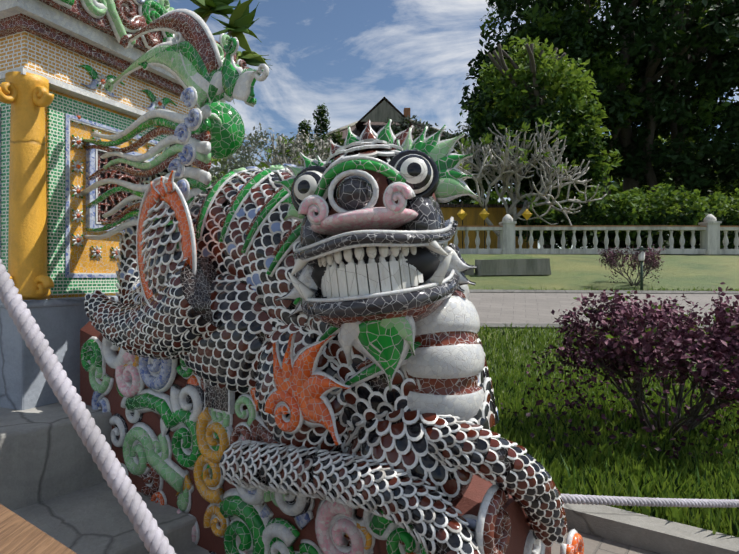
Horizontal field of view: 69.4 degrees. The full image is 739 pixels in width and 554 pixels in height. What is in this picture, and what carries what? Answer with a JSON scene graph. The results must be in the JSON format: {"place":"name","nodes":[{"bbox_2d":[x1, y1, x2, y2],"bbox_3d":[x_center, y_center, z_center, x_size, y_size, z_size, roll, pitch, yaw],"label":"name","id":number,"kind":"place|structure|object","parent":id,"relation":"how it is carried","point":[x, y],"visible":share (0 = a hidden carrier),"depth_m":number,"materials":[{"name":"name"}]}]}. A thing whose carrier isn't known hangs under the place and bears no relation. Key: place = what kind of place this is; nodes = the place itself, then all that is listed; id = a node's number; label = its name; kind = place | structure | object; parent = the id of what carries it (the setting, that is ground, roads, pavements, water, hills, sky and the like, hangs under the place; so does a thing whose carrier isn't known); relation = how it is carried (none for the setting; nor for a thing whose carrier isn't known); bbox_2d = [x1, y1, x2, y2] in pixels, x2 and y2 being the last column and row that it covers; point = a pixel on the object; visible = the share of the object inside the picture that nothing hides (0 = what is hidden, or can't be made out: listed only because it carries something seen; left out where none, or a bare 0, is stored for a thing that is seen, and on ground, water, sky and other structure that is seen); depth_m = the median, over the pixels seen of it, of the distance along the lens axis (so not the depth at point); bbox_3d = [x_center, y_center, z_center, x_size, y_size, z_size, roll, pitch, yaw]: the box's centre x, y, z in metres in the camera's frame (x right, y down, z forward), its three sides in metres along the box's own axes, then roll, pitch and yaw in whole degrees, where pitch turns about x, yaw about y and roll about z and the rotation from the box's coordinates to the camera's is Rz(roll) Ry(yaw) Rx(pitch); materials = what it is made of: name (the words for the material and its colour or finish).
{"place":"outdoors","nodes":[
{"label":"outdoors","id":0,"kind":"place"},
{"bbox_2d":[0,504,76,553],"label":"wooden board","id":1,"kind":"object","parent":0,"point":[19,534],"depth_m":1.05,"materials":[{"name":"brown wood"}]},
{"bbox_2d":[0,259,175,553],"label":"rope barrier","id":2,"kind":"object","parent":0,"point":[147,529],"visible":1,"depth_m":0.97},
{"bbox_2d":[80,321,550,553],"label":"statue base","id":3,"kind":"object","parent":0,"point":[469,501],"depth_m":1.96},
{"bbox_2d":[84,144,567,553],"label":"dragon scales","id":4,"kind":"object","parent":3,"relation":"on","point":[196,289],"visible":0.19,"depth_m":1.59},
{"bbox_2d":[140,201,182,293],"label":"dragon scales","id":5,"kind":"object","parent":4,"relation":"attached to","point":[154,268],"visible":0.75,"depth_m":1.93,"materials":[{"name":"white ceramic"}]},
{"bbox_2d":[181,273,471,505],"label":"dragon scales","id":6,"kind":"object","parent":4,"relation":"attached to","point":[216,357],"visible":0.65,"depth_m":1.74,"materials":[{"name":"ceramic"}]},
{"bbox_2d":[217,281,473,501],"bbox_3d":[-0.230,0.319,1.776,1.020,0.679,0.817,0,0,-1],"label":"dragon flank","id":7,"kind":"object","parent":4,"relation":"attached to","point":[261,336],"visible":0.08,"depth_m":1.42,"materials":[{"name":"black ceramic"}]},
{"bbox_2d":[274,119,477,390],"bbox_3d":[0.009,-0.110,1.600,0.607,0.822,0.660,0,0,-1],"label":"dragon head","id":8,"kind":"object","parent":4,"relation":"attached to","point":[370,254],"visible":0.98,"depth_m":1.37},
{"bbox_2d":[322,139,402,166],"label":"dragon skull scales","id":9,"kind":"object","parent":8,"relation":"attached to","point":[363,144],"visible":0.48,"depth_m":1.51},
{"bbox_2d":[399,277,484,420],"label":"dragon belly plates","id":10,"kind":"object","parent":4,"relation":"attached to","point":[444,365],"visible":0.46,"depth_m":1.45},
{"bbox_2d":[155,0,738,248],"label":"sky","id":11,"kind":"structure","parent":0,"point":[347,56],"materials":[{"name":"blue"}]},
{"bbox_2d":[461,254,738,473],"bbox_3d":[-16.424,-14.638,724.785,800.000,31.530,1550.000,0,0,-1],"label":"lawn","id":12,"kind":"structure","parent":0,"point":[588,271],"depth_m":12.93,"materials":[{"name":"green plant"}]},
{"bbox_2d":[190,0,272,103],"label":"tree leaves","id":13,"kind":"object","parent":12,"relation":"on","point":[241,21],"visible":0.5,"depth_m":4.66,"materials":[{"name":"green plant"}]},
{"bbox_2d":[207,122,340,184],"bbox_3d":[-3.552,-4.425,22.852,9.194,4.035,5.461,0,0,-14],"label":"tree","id":14,"kind":"object","parent":12,"relation":"on","point":[243,161],"visible":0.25,"depth_m":21.44,"materials":[{"name":"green plant"}]},
{"bbox_2d":[255,133,330,166],"bbox_3d":[-2.734,-3.237,21.582,4.699,5.260,4.056,0,0,-1],"label":"frangipani","id":15,"kind":"object","parent":12,"relation":"on","point":[287,160],"depth_m":21.13,"materials":[{"name":"grey plant"}]},
{"bbox_2d":[298,103,343,154],"bbox_3d":[-3.047,-5.904,33.484,4.506,9.674,3.697,0,0,-1],"label":"conifer tree","id":16,"kind":"object","parent":12,"relation":"on","point":[322,121],"visible":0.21,"depth_m":32.98,"materials":[{"name":"green plant"}]},
{"bbox_2d":[323,97,452,143],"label":"house roof","id":17,"kind":"structure","parent":12,"relation":"on","point":[380,111],"depth_m":38.41,"materials":[{"name":"tile"}]},
{"bbox_2d":[383,115,501,203],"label":"grey green trees","id":18,"kind":"object","parent":12,"relation":"on","point":[429,132],"visible":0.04,"depth_m":28.94,"materials":[{"name":"green plant"}]},
{"bbox_2d":[211,136,738,248],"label":"tree line","id":19,"kind":"object","parent":12,"relation":"on","point":[617,188],"visible":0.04,"depth_m":51.58,"materials":[{"name":"green plant"}]},
{"bbox_2d":[439,201,537,248],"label":"yellow wall and lanterns","id":20,"kind":"structure","parent":12,"relation":"on","point":[462,214],"depth_m":24.38,"materials":[{"name":"paint"}]},
{"bbox_2d":[464,258,550,275],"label":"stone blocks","id":21,"kind":"structure","parent":12,"relation":"on","point":[514,267],"depth_m":12.97,"materials":[{"name":"grey stone"}]},
{"bbox_2d":[453,122,606,248],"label":"frangipani branches","id":22,"kind":"object","parent":12,"relation":"on","point":[510,164],"visible":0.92,"depth_m":20.18,"materials":[{"name":"grey plant"}]},
{"bbox_2d":[453,117,583,221],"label":"frangipani leaves","id":23,"kind":"object","parent":22,"relation":"attached to","point":[487,138],"visible":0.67,"depth_m":19.84,"materials":[{"name":"green plant"}]},
{"bbox_2d":[459,35,623,248],"bbox_3d":[7.235,-5.494,23.278,7.177,9.935,6.470,0,0,-1],"label":"broadleaf tree","id":24,"kind":"object","parent":12,"relation":"on","point":[582,130],"depth_m":21.78,"materials":[{"name":"green plant"}]},
{"bbox_2d":[438,190,738,248],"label":"shrubs","id":25,"kind":"object","parent":12,"relation":"on","point":[611,237],"visible":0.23,"depth_m":23.68,"materials":[{"name":"green plant"}]},
{"bbox_2d":[444,214,738,254],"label":"garden balustrade","id":26,"kind":"object","parent":12,"relation":"on","point":[709,228],"visible":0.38,"depth_m":17.63,"materials":[{"name":"grey concrete"}]},
{"bbox_2d":[458,0,738,248],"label":"banyan tree","id":27,"kind":"object","parent":12,"relation":"on","point":[571,32],"depth_m":27.41,"materials":[{"name":"green plant"}]},
{"bbox_2d":[469,289,738,328],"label":"path edging","id":28,"kind":"object","parent":12,"relation":"on","point":[502,325],"visible":0.15,"depth_m":10.71,"materials":[{"name":"concrete"}]},
{"bbox_2d":[470,285,738,536],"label":"lawn grass","id":29,"kind":"structure","parent":12,"relation":"on","point":[624,470],"depth_m":3.53,"materials":[{"name":"green plant"}]},
{"bbox_2d":[501,282,738,466],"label":"purple bush","id":30,"kind":"object","parent":12,"relation":"on","point":[677,333],"depth_m":3.49,"materials":[{"name":"purple plant"}]},
{"bbox_2d":[515,183,738,248],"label":"bright shrubs","id":31,"kind":"object","parent":12,"relation":"on","point":[632,207],"visible":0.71,"depth_m":20.29,"materials":[{"name":"green plant"}]},
{"bbox_2d":[598,244,665,285],"bbox_3d":[5.710,-0.246,11.713,1.734,0.947,1.398,0,0,-1],"label":"purple bush","id":32,"kind":"object","parent":12,"relation":"on","point":[647,254],"depth_m":11.55,"materials":[{"name":"purple plant"}]},
{"bbox_2d":[635,246,647,289],"bbox_3d":[5.662,-0.182,11.103,0.180,0.930,0.180,0,0,-1],"label":"garden lamp post","id":33,"kind":"object","parent":12,"relation":"on","point":[641,255],"visible":0.9,"depth_m":11.08,"materials":[{"name":"metal"}]},
{"bbox_2d":[561,494,738,507],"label":"rope barrier","id":34,"kind":"object","parent":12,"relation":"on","point":[626,501],"visible":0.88,"depth_m":1.73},
{"bbox_2d":[563,503,738,553],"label":"kerb","id":35,"kind":"structure","parent":12,"relation":"on","point":[651,533],"depth_m":2.21,"materials":[{"name":"concrete"}]},
{"bbox_2d":[469,293,738,324],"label":"garden path","id":36,"kind":"structure","parent":0,"point":[531,308],"depth_m":9.67,"materials":[{"name":"concrete"}]},
{"bbox_2d":[551,528,659,553],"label":"pavement","id":37,"kind":"structure","parent":0,"point":[593,544],"depth_m":2.21,"materials":[{"name":"tile"}]},
{"bbox_2d":[0,402,209,553],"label":"stair steps","id":38,"kind":"structure","parent":37,"relation":"on","point":[53,483],"depth_m":2.12,"materials":[{"name":"stone"}]},
{"bbox_2d":[0,296,118,409],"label":"pillar plinth","id":39,"kind":"structure","parent":38,"relation":"on","point":[61,323],"depth_m":2.51,"materials":[{"name":"grey concrete"}]},
{"bbox_2d":[0,0,256,299],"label":"temple building","id":40,"kind":"structure","parent":39,"relation":"on","point":[62,62],"depth_m":2.69,"materials":[{"name":"multicoloured"}]},
{"bbox_2d":[81,9,583,553],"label":"mosaic ornaments","id":41,"kind":"object","parent":37,"relation":"on","point":[209,127],"visible":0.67,"depth_m":2.02},
{"bbox_2d":[294,346,347,452],"bbox_3d":[-0.174,0.343,1.719,0.427,0.466,0.248,0,0,37],"label":"dragon shoulder","id":42,"kind":"object","parent":41,"relation":"on","point":[338,448],"visible":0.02,"depth_m":1.60,"materials":[{"name":"black tile"}]},
{"bbox_2d":[255,323,355,453],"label":"dragon scales","id":43,"kind":"object","parent":42,"relation":"on","point":[320,438],"visible":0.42,"depth_m":1.62,"materials":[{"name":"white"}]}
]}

